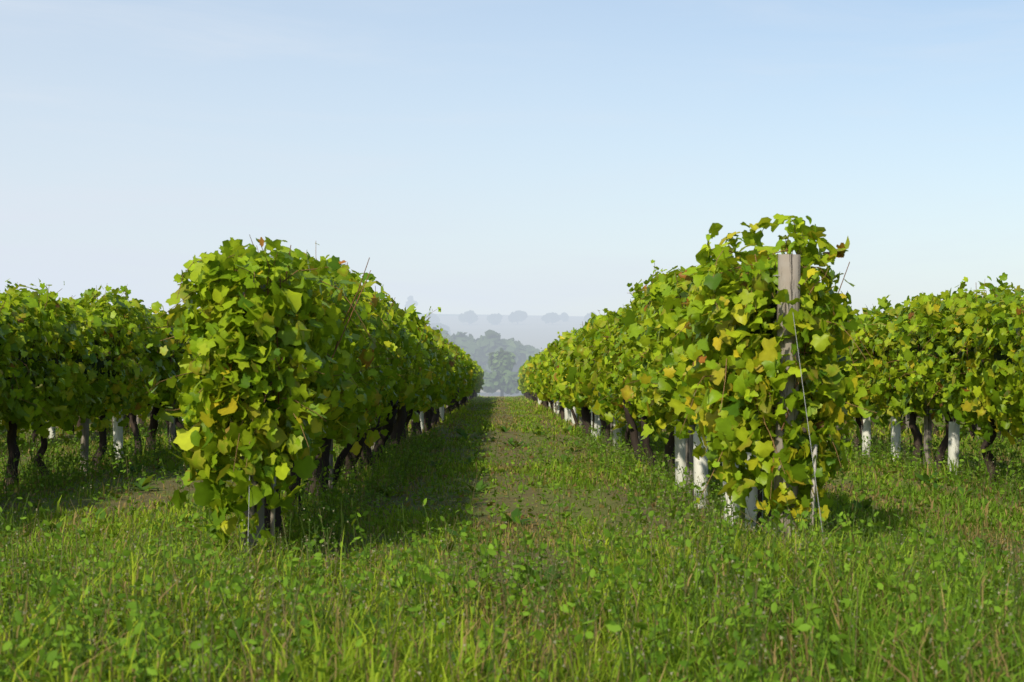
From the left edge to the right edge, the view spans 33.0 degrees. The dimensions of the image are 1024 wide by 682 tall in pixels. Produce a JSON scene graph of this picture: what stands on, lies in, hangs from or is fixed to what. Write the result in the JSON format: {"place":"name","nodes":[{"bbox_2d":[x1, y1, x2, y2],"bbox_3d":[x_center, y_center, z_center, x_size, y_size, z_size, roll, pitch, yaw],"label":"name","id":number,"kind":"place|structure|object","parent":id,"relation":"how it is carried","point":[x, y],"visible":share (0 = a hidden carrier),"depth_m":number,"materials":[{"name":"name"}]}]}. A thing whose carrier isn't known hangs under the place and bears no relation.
{"place":"outdoors","nodes":[
{"label":"outdoors","id":0,"kind":"place"},
{"bbox_2d":[0,314,1023,681],"bbox_3d":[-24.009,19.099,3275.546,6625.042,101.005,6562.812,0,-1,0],"label":"ground","id":1,"kind":"structure","parent":0,"point":[536,332],"depth_m":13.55,"materials":[{"name":"green plant"}]},
{"bbox_2d":[3,408,183,442],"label":"grapevines","id":2,"kind":"object","parent":1,"relation":"on","point":[138,420],"depth_m":28.44,"materials":[{"name":"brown plant"}]},
{"bbox_2d":[144,234,484,555],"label":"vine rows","id":3,"kind":"object","parent":1,"relation":"on","point":[300,361],"visible":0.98,"depth_m":8.80,"materials":[{"name":"green plant"}]},
{"bbox_2d":[404,296,417,307],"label":"hill tree","id":4,"kind":"object","parent":1,"relation":"on","point":[410,301],"visible":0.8,"depth_m":2297.06,"materials":[{"name":"green plant"}]},
{"bbox_2d":[423,312,439,323],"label":"hill tree","id":5,"kind":"object","parent":1,"relation":"on","point":[434,318],"visible":0.84,"depth_m":1474.20,"materials":[{"name":"green plant"}]},
{"bbox_2d":[428,323,451,334],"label":"hill tree","id":6,"kind":"object","parent":1,"relation":"on","point":[443,326],"visible":0.25,"depth_m":1092.13,"materials":[{"name":"green plant"}]},
{"bbox_2d":[0,213,882,544],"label":"vine row","id":7,"kind":"object","parent":1,"relation":"on","point":[716,350],"depth_m":11.33,"materials":[{"name":"green plant"}]},
{"bbox_2d":[432,327,463,346],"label":"valley tree","id":8,"kind":"object","parent":1,"relation":"on","point":[444,333],"visible":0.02,"depth_m":454.20,"materials":[{"name":"green plant"}]},
{"bbox_2d":[451,332,474,345],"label":"valley tree","id":9,"kind":"object","parent":1,"relation":"on","point":[462,336],"visible":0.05,"depth_m":460.00,"materials":[{"name":"green plant"}]},
{"bbox_2d":[458,310,477,324],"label":"hill tree","id":10,"kind":"object","parent":1,"relation":"on","point":[470,316],"visible":1,"depth_m":1467.68,"materials":[{"name":"green plant"}]},
{"bbox_2d":[460,330,527,395],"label":"valley tree","id":11,"kind":"object","parent":1,"relation":"on","point":[480,349],"visible":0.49,"depth_m":446.49,"materials":[{"name":"green plant"}]},
{"bbox_2d":[486,313,502,324],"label":"hill tree","id":12,"kind":"object","parent":1,"relation":"on","point":[494,319],"visible":0.99,"depth_m":1473.77,"materials":[{"name":"green plant"}]},
{"bbox_2d":[482,348,518,395],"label":"valley tree","id":13,"kind":"object","parent":1,"relation":"on","point":[503,378],"visible":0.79,"depth_m":297.34,"materials":[{"name":"green plant"}]},
{"bbox_2d":[508,310,527,324],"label":"hill tree","id":14,"kind":"object","parent":1,"relation":"on","point":[518,316],"visible":0.99,"depth_m":1483.84,"materials":[{"name":"green plant"}]},
{"bbox_2d":[506,339,539,371],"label":"valley tree","id":15,"kind":"object","parent":1,"relation":"on","point":[532,351],"visible":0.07,"depth_m":464.72,"materials":[{"name":"green plant"}]},
{"bbox_2d":[541,312,561,323],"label":"hill tree","id":16,"kind":"object","parent":1,"relation":"on","point":[552,317],"visible":0.99,"depth_m":1483.38,"materials":[{"name":"green plant"}]},
{"bbox_2d":[559,312,568,321],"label":"hill tree","id":17,"kind":"object","parent":1,"relation":"on","point":[564,316],"visible":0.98,"depth_m":1617.20,"materials":[{"name":"green plant"}]},
{"bbox_2d":[584,312,597,321],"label":"hill tree","id":18,"kind":"object","parent":1,"relation":"on","point":[587,316],"visible":0.21,"depth_m":1481.04,"materials":[{"name":"green plant"}]},
{"bbox_2d":[809,272,1023,485],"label":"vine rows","id":19,"kind":"object","parent":1,"relation":"on","point":[959,356],"visible":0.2,"depth_m":15.68,"materials":[{"name":"green plant"}]},
{"bbox_2d":[845,409,1023,441],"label":"grapevines","id":20,"kind":"object","parent":1,"relation":"on","point":[907,417],"depth_m":26.87,"materials":[{"name":"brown plant"}]},
{"bbox_2d":[0,0,1023,317],"label":"sky","id":21,"kind":"structure","parent":0,"point":[484,157],"materials":[{"name":"blue"}]}
]}

